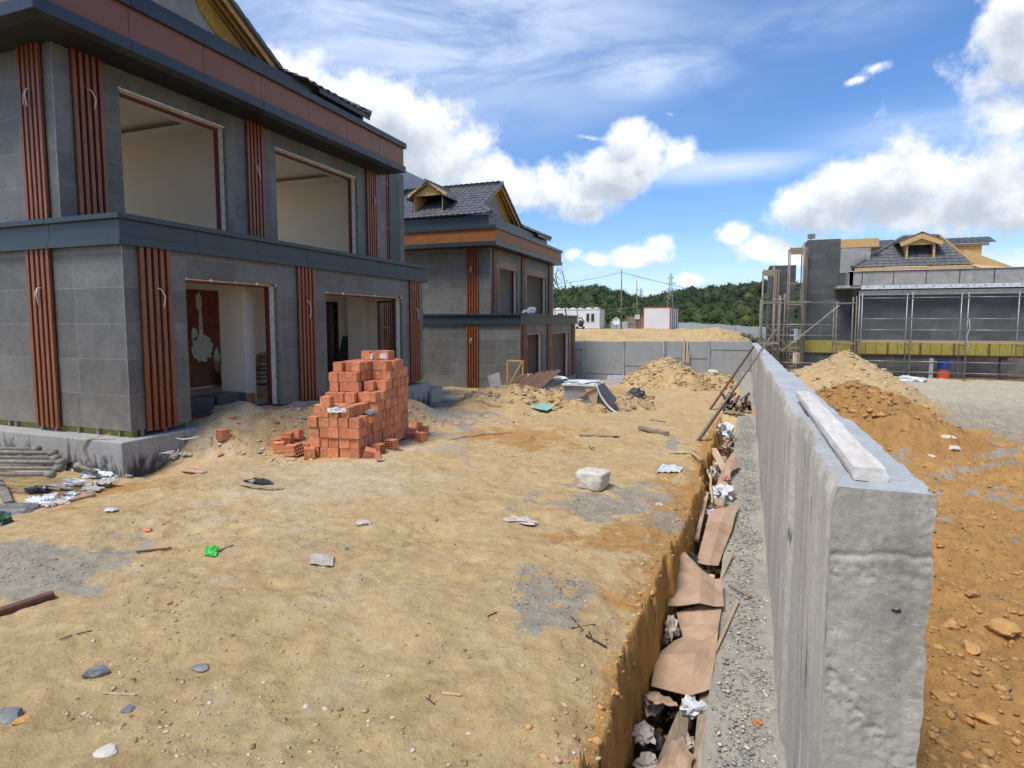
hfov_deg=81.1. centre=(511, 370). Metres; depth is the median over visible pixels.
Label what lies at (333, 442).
brick
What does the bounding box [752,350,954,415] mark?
soil heap
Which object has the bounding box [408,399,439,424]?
soil heap
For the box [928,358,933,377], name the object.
concrete post
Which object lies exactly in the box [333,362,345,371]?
brick
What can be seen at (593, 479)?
stone block
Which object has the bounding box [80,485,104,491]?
rubbish scrap
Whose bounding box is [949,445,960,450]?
stone
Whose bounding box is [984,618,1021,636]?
stone
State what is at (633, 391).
bundle
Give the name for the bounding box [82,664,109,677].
stone
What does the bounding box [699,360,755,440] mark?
leaning pole
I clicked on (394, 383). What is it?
brick
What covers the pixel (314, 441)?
brick
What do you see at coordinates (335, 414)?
brick
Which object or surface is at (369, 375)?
brick
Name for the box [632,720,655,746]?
paper scrap
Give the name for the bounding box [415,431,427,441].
brick
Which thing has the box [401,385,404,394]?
brick
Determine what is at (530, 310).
plastic sheet
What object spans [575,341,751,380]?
perimeter wall
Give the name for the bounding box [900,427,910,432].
stone
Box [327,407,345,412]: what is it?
plastic wrap
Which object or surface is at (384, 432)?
brick
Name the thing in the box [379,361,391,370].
brick
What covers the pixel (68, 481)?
rubbish scrap
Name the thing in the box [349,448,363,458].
brick
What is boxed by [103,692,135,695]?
splinter
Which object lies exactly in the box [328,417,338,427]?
brick
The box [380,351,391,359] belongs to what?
brick
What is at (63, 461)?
steel prop
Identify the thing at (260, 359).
cement bag
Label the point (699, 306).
forest
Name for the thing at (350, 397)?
brick
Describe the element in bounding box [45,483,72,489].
rubbish scrap
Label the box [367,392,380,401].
brick
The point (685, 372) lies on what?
soil clods
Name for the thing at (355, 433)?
brick
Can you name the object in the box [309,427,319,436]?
brick
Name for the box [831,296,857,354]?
scaffold tower
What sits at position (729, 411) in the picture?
scrap board
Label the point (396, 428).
brick
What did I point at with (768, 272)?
scaffold tower
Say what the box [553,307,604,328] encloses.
office container
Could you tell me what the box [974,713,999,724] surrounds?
stone
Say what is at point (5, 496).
wooden board
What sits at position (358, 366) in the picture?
brick
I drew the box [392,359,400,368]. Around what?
brick
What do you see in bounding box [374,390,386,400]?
brick
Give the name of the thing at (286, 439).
brick
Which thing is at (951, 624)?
stone
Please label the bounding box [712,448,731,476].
ditch plank
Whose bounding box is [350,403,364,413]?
brick
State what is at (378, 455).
brick
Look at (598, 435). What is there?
stick
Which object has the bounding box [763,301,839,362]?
scaffold link
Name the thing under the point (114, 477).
rubbish scrap
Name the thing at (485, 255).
villa
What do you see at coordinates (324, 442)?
brick
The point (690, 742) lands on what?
paper scrap
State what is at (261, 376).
cement bag
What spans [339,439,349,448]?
brick
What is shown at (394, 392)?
brick
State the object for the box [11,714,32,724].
stone
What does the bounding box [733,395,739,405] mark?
steel prop
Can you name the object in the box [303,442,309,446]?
brick
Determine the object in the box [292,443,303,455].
brick
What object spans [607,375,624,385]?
foam panel pack
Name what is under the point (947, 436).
stone
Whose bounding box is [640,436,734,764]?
soil clods
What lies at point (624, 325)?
corrugated fence
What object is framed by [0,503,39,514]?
mortar slab
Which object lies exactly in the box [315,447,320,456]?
brick
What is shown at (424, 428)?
brick
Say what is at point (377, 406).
brick
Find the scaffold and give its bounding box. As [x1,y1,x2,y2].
[857,292,1023,381]
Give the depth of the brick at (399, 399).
12.38 m
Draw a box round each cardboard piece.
[643,692,659,705]
[644,693,677,706]
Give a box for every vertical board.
[773,270,776,356]
[775,270,779,358]
[800,246,805,368]
[802,247,808,367]
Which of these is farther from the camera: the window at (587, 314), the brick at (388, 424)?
the window at (587, 314)
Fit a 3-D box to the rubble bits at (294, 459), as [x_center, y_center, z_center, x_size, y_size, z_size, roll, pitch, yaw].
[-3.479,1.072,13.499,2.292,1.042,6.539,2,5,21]
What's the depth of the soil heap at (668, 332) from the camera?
47.21 m
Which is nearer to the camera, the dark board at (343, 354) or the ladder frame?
the dark board at (343, 354)
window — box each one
[586,313,589,321]
[591,313,594,321]
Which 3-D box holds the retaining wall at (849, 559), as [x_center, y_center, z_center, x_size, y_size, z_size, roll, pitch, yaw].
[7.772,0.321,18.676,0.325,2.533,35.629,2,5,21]
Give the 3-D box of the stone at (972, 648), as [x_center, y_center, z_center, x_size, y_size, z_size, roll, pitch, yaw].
[3.307,1.992,4.285,0.104,0.057,0.144,3,5,31]
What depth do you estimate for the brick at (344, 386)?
11.47 m
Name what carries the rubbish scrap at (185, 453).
on the ground
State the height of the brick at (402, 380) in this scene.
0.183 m
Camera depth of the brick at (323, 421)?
10.72 m
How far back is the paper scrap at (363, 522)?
6.91 m
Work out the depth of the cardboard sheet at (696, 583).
6.38 m
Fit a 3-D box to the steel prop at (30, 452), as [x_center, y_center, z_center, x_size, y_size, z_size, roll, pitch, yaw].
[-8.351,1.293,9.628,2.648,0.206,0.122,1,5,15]
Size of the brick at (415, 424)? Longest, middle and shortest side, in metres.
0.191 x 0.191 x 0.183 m
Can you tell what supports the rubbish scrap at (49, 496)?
on the rubbish scrap at (41, 502)
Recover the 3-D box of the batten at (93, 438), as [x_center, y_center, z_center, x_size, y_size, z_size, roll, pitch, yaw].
[-6.946,1.123,9.936,0.611,0.184,0.035,0,5,2]
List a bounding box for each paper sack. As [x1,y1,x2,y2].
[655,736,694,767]
[657,464,683,472]
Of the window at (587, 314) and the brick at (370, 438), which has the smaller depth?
the brick at (370, 438)
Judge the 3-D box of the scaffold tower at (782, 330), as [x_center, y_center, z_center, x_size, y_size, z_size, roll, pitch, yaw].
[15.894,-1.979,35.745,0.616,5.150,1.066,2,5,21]
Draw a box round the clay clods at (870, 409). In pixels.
[815,380,962,429]
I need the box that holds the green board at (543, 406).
[530,402,555,410]
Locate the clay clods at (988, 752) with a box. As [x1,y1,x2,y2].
[887,428,1023,767]
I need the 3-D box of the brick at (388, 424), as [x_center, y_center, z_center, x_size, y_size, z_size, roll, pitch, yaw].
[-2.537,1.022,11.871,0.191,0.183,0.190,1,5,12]
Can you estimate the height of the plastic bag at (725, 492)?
0.335 m
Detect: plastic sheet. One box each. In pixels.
[522,307,535,313]
[899,375,927,382]
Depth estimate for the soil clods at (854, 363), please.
17.48 m
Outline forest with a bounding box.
[553,277,801,328]
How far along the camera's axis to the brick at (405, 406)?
12.79 m
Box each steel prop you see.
[0,445,41,450]
[0,449,58,455]
[0,454,61,459]
[0,458,67,465]
[0,464,46,465]
[0,464,63,472]
[0,470,56,478]
[73,462,97,473]
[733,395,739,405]
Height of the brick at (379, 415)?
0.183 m
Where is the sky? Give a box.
[234,0,1023,296]
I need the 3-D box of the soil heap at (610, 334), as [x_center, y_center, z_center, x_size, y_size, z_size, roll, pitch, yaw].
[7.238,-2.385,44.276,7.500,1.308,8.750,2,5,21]
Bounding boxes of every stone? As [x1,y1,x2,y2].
[0,707,22,723]
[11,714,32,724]
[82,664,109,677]
[92,743,117,757]
[120,704,135,712]
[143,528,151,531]
[190,663,209,671]
[365,409,376,416]
[567,580,575,585]
[707,369,717,373]
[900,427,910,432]
[930,688,953,701]
[941,435,956,438]
[942,619,958,629]
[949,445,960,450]
[964,590,980,596]
[965,642,981,654]
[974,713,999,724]
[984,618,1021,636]
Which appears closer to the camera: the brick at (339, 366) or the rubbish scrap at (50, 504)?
the rubbish scrap at (50, 504)
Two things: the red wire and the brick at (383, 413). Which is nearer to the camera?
the brick at (383, 413)
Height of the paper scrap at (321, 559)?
0.056 m
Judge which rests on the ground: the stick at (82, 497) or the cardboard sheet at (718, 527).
the stick at (82, 497)
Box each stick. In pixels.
[70,493,95,501]
[472,391,496,396]
[579,434,619,436]
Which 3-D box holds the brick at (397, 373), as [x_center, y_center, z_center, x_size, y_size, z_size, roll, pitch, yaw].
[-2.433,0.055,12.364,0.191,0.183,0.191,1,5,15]
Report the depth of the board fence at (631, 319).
71.25 m
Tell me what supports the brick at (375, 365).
on the brick at (376, 374)
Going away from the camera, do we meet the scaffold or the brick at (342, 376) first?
the brick at (342, 376)
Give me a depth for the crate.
19.55 m
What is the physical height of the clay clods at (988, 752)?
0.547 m
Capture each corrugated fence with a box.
[610,321,632,328]
[678,322,799,352]
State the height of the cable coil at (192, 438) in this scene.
0.088 m
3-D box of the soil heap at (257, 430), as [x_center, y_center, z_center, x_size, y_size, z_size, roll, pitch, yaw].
[-3.956,1.359,12.248,3.750,1.374,6.250,2,5,21]
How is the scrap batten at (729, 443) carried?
on the ground
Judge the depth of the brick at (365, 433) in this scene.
10.89 m
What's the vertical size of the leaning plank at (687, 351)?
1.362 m
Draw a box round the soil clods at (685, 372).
[620,356,737,390]
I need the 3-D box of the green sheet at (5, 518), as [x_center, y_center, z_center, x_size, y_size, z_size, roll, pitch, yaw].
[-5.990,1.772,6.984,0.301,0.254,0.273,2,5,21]
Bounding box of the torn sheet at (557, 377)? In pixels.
[528,374,566,379]
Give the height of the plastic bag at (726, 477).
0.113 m
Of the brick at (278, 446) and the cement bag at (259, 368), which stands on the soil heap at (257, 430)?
the brick at (278, 446)
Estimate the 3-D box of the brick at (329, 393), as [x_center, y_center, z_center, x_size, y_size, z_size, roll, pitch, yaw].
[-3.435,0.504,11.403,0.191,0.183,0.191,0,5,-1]
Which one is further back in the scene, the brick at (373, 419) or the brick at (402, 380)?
the brick at (402, 380)
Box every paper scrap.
[310,553,333,565]
[355,519,371,525]
[504,516,536,524]
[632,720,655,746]
[632,751,657,767]
[644,691,663,716]
[686,732,694,749]
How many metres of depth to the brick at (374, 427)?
11.21 m
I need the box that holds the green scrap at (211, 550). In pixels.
[203,545,218,556]
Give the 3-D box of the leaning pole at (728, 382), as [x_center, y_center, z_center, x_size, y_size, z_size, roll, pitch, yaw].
[8.245,0.173,22.236,0.080,2.033,4.965,4,6,37]
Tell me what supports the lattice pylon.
on the forest
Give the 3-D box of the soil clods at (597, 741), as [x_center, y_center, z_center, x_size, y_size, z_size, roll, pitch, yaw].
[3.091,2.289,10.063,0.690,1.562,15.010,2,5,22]
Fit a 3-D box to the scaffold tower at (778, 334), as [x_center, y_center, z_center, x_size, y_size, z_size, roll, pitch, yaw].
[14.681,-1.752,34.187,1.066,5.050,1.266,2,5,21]
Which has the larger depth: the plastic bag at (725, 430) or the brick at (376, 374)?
the plastic bag at (725, 430)
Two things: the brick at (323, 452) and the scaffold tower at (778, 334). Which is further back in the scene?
the scaffold tower at (778, 334)
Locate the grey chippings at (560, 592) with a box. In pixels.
[0,492,651,614]
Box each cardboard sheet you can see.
[651,604,721,695]
[667,552,723,606]
[697,503,738,565]
[717,452,739,485]
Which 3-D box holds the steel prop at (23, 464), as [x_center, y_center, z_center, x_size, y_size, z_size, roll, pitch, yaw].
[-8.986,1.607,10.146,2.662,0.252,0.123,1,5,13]
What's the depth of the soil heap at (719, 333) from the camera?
43.33 m
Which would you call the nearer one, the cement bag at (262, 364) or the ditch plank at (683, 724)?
the ditch plank at (683, 724)
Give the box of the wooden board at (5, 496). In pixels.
[0,479,12,502]
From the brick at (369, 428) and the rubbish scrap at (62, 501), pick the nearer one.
the rubbish scrap at (62, 501)
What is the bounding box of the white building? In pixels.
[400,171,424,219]
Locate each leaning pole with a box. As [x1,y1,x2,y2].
[697,329,776,440]
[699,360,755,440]
[709,346,754,409]
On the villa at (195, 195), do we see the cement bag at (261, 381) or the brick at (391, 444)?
the cement bag at (261, 381)
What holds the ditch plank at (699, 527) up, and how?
on the ground
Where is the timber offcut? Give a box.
[0,591,54,615]
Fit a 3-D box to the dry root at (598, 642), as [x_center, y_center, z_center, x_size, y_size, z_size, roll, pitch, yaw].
[0.623,2.005,4.432,0.165,0.070,0.014,2,5,22]
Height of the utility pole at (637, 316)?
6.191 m
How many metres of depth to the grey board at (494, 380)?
22.71 m
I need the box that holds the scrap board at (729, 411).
[723,410,735,413]
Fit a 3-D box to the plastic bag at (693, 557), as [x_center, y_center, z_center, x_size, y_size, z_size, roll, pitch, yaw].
[2.248,2.383,7.430,0.184,0.212,0.514,2,5,21]
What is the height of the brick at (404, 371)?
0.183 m
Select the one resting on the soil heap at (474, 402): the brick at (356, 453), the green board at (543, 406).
the green board at (543, 406)
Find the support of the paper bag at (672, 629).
on the cardboard sheet at (684, 665)
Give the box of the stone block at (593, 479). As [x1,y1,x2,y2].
[576,467,610,491]
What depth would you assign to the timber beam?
2.61 m
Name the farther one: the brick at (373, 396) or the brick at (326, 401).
the brick at (373, 396)
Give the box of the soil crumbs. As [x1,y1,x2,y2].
[65,396,707,767]
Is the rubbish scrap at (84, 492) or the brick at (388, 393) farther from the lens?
the brick at (388, 393)
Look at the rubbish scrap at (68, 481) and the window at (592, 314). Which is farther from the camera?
the window at (592, 314)
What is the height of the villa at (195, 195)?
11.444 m
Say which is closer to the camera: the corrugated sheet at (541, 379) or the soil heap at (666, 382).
the corrugated sheet at (541, 379)
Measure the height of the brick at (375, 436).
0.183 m
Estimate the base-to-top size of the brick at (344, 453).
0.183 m
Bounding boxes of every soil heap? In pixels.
[211,407,316,462]
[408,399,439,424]
[442,384,554,413]
[547,387,663,414]
[575,330,649,338]
[617,357,711,391]
[624,328,692,336]
[677,327,749,341]
[703,372,740,389]
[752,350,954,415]
[814,380,1000,458]
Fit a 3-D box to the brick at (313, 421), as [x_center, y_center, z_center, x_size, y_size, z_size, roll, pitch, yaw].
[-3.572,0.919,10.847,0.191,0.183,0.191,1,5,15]
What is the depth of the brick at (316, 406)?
10.96 m
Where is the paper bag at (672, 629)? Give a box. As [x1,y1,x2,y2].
[665,615,679,641]
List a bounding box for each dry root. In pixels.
[217,544,232,551]
[585,635,606,647]
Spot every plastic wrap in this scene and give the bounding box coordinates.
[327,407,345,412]
[380,353,386,358]
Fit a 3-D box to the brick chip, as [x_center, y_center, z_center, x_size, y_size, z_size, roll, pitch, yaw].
[1.826,2.615,4.454,0.073,0.046,0.072,-1,5,-17]
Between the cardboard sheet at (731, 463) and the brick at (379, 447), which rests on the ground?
the brick at (379, 447)
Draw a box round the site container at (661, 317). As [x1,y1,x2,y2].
[643,307,678,328]
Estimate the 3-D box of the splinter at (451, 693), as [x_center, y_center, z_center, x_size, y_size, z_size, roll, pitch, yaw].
[-0.377,2.004,3.710,0.122,0.010,0.016,1,5,9]
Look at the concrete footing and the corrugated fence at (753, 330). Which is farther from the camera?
the corrugated fence at (753, 330)
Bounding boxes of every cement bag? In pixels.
[255,358,265,361]
[256,352,265,357]
[256,362,266,366]
[256,366,266,370]
[256,370,266,374]
[256,375,266,378]
[256,379,266,383]
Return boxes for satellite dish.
[612,317,619,328]
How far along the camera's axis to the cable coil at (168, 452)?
10.38 m
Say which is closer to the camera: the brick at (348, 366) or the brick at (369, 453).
the brick at (369, 453)
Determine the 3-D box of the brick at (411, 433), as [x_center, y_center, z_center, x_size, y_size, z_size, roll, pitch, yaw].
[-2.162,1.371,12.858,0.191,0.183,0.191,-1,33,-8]
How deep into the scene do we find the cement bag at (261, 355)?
17.33 m
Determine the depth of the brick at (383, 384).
11.73 m
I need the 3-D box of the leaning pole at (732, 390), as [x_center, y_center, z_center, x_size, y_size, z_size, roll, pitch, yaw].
[5.643,0.197,14.729,0.054,2.414,4.758,4,6,42]
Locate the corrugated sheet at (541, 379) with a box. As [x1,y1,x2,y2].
[509,369,560,388]
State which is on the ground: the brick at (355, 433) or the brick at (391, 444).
the brick at (391, 444)
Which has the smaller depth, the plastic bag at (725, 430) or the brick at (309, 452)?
the brick at (309, 452)
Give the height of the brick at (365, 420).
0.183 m
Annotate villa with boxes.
[0,0,429,477]
[404,179,577,388]
[765,231,1023,379]
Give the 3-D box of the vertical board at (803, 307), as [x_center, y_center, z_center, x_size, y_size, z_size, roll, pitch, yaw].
[17.332,-3.525,35.633,0.090,7.650,0.050,2,5,21]
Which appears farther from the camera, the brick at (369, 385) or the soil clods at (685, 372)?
the soil clods at (685, 372)
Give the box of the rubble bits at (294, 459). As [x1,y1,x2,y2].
[207,402,462,464]
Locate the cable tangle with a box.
[243,477,273,484]
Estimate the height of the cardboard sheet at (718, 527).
0.186 m
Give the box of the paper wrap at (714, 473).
[710,460,719,481]
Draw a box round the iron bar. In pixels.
[136,547,171,552]
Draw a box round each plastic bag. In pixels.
[640,725,663,753]
[680,694,707,719]
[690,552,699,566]
[712,483,735,504]
[717,422,734,439]
[722,474,730,479]
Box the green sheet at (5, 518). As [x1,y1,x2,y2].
[0,511,13,525]
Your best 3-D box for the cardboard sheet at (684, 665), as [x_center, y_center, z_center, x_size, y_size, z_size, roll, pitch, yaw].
[1.639,2.557,5.544,0.527,0.200,1.558,2,5,21]
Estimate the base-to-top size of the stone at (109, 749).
0.032 m
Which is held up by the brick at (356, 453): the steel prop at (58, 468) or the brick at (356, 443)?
the brick at (356, 443)
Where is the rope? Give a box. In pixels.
[669,451,712,503]
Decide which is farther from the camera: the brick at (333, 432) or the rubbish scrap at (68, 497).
the brick at (333, 432)
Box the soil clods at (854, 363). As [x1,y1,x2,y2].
[793,350,938,411]
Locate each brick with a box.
[216,428,229,440]
[269,438,279,447]
[273,441,284,452]
[277,436,290,444]
[281,432,293,442]
[284,444,295,455]
[290,430,302,439]
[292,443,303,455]
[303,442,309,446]
[304,447,314,458]
[307,415,318,426]
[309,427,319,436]
[310,437,319,446]
[314,404,319,414]
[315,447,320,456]
[318,407,328,416]
[319,417,328,427]
[320,396,333,406]
[320,427,328,437]
[320,437,328,447]
[320,447,328,457]
[325,392,336,401]
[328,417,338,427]
[328,448,340,457]
[329,372,338,381]
[329,406,343,417]
[329,428,338,437]
[329,438,339,447]
[330,382,339,391]
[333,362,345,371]
[334,392,346,402]
[338,372,348,381]
[338,417,351,427]
[339,428,348,438]
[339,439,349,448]
[340,382,348,391]
[340,449,349,457]
[341,406,355,417]
[344,405,358,414]
[345,392,356,402]
[346,362,351,371]
[347,372,359,381]
[349,382,361,391]
[349,417,362,428]
[349,427,362,438]
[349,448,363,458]
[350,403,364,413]
[350,437,363,448]
[352,362,364,371]
[356,415,367,426]
[358,391,369,401]
[358,402,368,411]
[360,361,370,370]
[360,371,366,380]
[361,350,370,359]
[362,446,375,458]
[363,426,367,436]
[364,381,375,390]
[364,412,377,422]
[364,435,368,446]
[366,370,371,379]
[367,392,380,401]
[367,423,370,434]
[369,401,381,411]
[369,433,372,444]
[371,351,379,359]
[371,422,377,432]
[371,443,385,453]
[372,370,381,379]
[373,361,378,369]
[373,431,378,442]
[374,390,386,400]
[374,451,381,459]
[377,380,389,389]
[378,411,381,420]
[378,429,381,439]
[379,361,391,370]
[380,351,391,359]
[381,370,392,379]
[381,409,385,419]
[381,419,385,428]
[382,428,386,438]
[384,399,389,408]
[384,438,398,449]
[385,417,390,427]
[386,389,390,399]
[386,408,389,417]
[387,360,396,369]
[390,397,393,407]
[390,406,394,416]
[390,425,393,434]
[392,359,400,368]
[392,378,396,387]
[393,388,396,396]
[393,414,397,423]
[393,423,397,432]
[394,432,398,439]
[396,369,399,377]
[396,386,400,395]
[397,377,400,386]
[397,395,401,404]
[398,404,401,413]
[398,430,402,439]
[400,376,403,385]
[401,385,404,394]
[401,411,404,420]
[403,367,406,375]
[404,376,408,384]
[404,401,407,410]
[405,410,408,419]
[407,428,415,438]
[411,421,422,429]
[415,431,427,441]
[418,426,428,434]
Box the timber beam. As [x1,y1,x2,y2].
[796,391,889,481]
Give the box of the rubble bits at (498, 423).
[425,397,624,424]
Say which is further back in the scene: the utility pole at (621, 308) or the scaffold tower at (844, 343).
the utility pole at (621, 308)
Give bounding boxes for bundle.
[626,387,645,399]
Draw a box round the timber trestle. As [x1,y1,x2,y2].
[506,360,523,384]
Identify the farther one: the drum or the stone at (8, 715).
the drum
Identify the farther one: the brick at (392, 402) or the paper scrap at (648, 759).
the brick at (392, 402)
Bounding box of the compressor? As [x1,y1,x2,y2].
[576,317,584,328]
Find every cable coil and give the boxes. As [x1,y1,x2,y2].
[159,448,183,453]
[176,435,210,439]
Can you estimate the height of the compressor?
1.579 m
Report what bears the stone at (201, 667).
on the ground
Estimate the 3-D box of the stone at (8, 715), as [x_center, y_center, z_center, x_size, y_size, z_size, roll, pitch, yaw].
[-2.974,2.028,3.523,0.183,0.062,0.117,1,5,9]
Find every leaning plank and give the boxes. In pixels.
[682,339,684,361]
[686,340,687,361]
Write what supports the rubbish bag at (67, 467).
on the ground
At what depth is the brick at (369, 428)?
11.07 m
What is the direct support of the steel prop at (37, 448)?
on the steel prop at (23, 464)
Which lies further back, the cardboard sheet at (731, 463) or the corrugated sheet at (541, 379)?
the corrugated sheet at (541, 379)
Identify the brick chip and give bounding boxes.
[751,719,762,725]
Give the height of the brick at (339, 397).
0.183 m
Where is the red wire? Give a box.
[451,432,512,439]
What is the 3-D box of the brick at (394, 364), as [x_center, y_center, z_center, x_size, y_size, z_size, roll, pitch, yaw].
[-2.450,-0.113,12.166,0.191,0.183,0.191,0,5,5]
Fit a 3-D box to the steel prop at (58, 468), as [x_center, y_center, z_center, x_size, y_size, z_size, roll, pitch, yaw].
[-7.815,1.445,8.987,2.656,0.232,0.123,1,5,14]
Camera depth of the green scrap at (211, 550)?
6.03 m
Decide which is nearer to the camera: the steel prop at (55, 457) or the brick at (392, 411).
the steel prop at (55, 457)
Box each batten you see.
[75,433,111,443]
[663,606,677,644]
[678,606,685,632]
[727,439,732,447]
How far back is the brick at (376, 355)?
12.35 m
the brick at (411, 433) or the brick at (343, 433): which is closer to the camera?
the brick at (343, 433)
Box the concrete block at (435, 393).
[429,386,442,402]
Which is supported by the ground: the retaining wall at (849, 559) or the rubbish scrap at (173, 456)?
the rubbish scrap at (173, 456)
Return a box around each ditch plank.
[658,693,699,762]
[677,697,688,743]
[692,690,708,767]
[694,493,708,541]
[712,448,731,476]
[715,600,739,652]
[720,552,733,578]
[728,584,751,597]
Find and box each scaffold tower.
[758,295,780,361]
[760,265,774,353]
[771,294,785,364]
[784,242,804,369]
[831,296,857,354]
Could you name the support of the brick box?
on the villa at (195, 195)
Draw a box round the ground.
[0,328,1023,767]
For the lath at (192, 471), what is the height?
0.202 m
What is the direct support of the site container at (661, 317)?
on the ground
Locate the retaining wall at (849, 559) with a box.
[751,343,936,767]
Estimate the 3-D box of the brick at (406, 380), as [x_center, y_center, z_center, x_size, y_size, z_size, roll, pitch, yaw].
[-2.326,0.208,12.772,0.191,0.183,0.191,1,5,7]
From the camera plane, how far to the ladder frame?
20.43 m
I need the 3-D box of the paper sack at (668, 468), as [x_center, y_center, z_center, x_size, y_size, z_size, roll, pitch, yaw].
[2.679,1.665,10.129,0.369,0.108,0.788,2,5,21]
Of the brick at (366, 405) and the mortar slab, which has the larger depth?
the brick at (366, 405)
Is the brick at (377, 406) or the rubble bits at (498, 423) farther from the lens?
the rubble bits at (498, 423)
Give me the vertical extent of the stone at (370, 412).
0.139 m
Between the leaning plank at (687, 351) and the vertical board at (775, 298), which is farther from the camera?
the vertical board at (775, 298)
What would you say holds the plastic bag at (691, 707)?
on the ditch plank at (683, 724)
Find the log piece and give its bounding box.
[638,425,668,434]
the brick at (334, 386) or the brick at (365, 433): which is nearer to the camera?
the brick at (365, 433)
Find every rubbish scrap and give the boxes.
[23,493,57,502]
[24,498,50,506]
[43,502,56,506]
[44,496,64,502]
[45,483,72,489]
[51,499,69,504]
[61,478,93,484]
[62,491,80,495]
[62,496,74,499]
[69,480,95,486]
[76,490,94,494]
[78,468,112,478]
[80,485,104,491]
[92,477,118,484]
[96,475,115,485]
[167,452,178,458]
[178,451,192,455]
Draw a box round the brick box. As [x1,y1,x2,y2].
[245,393,254,402]
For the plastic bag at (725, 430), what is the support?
on the ground
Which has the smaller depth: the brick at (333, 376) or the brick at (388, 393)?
the brick at (333, 376)
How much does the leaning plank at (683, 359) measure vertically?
1.403 m
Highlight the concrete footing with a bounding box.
[701,372,785,767]
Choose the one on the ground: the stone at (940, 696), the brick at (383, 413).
the stone at (940, 696)
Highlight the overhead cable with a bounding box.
[556,272,763,299]
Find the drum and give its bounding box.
[936,360,949,378]
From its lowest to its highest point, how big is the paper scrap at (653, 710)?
0.136 m
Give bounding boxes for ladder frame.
[332,303,337,371]
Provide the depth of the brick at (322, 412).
10.71 m
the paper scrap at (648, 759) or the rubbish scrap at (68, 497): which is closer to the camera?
the paper scrap at (648, 759)
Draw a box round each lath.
[180,469,206,472]
[240,484,283,489]
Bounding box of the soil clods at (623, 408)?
[461,383,655,412]
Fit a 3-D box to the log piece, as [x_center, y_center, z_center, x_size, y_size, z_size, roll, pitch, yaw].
[3.298,1.397,13.997,0.132,0.128,1.095,-2,5,-21]
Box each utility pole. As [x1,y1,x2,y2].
[619,269,623,328]
[635,280,639,328]
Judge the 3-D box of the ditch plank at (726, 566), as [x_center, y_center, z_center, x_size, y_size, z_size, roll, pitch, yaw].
[2.511,2.402,7.100,0.030,0.120,1.168,3,5,30]
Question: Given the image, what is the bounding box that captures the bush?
[740,333,764,346]
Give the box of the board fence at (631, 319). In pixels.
[628,317,642,328]
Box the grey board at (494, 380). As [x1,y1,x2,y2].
[488,372,501,387]
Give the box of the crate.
[561,379,624,412]
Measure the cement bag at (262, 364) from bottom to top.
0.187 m
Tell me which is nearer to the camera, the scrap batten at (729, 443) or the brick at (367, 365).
the brick at (367, 365)
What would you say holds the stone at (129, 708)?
on the ground
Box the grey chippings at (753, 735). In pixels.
[708,416,779,767]
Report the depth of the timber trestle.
22.67 m
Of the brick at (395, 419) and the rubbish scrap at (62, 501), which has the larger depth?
the brick at (395, 419)
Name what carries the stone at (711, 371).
on the soil heap at (713, 378)
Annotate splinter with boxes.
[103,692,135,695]
[441,692,460,695]
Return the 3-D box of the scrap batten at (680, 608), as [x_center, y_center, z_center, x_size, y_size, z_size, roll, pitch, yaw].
[1.835,2.558,6.469,0.078,0.131,0.891,1,5,14]
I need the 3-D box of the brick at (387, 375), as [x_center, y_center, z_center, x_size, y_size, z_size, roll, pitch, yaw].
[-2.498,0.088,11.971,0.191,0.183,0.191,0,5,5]
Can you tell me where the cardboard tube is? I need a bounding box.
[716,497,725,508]
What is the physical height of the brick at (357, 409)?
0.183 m
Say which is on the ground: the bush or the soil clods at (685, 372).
the bush
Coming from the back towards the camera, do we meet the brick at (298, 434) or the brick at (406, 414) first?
the brick at (406, 414)
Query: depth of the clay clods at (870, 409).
12.89 m
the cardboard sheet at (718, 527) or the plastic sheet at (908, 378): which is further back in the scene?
the plastic sheet at (908, 378)
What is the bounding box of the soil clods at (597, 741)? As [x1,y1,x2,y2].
[523,424,716,766]
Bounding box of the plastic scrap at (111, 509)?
[104,507,117,511]
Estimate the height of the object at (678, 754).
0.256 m
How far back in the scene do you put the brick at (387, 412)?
11.81 m
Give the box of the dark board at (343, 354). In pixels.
[337,336,347,361]
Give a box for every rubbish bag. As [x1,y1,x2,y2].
[24,485,51,493]
[64,460,74,471]
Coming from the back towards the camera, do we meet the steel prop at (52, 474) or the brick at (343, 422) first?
the brick at (343, 422)
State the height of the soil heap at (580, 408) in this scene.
1.618 m
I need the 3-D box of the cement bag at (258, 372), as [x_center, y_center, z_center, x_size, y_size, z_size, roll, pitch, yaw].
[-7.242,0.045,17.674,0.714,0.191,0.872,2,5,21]
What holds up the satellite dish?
on the ground
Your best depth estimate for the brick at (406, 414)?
12.76 m
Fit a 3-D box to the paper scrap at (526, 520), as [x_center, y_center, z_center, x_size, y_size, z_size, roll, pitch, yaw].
[0.115,1.750,7.030,0.426,0.055,0.244,2,5,21]
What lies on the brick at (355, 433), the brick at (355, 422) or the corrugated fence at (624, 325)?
the brick at (355, 422)
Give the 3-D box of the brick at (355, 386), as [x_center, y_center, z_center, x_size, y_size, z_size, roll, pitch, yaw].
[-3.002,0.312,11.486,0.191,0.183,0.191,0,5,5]

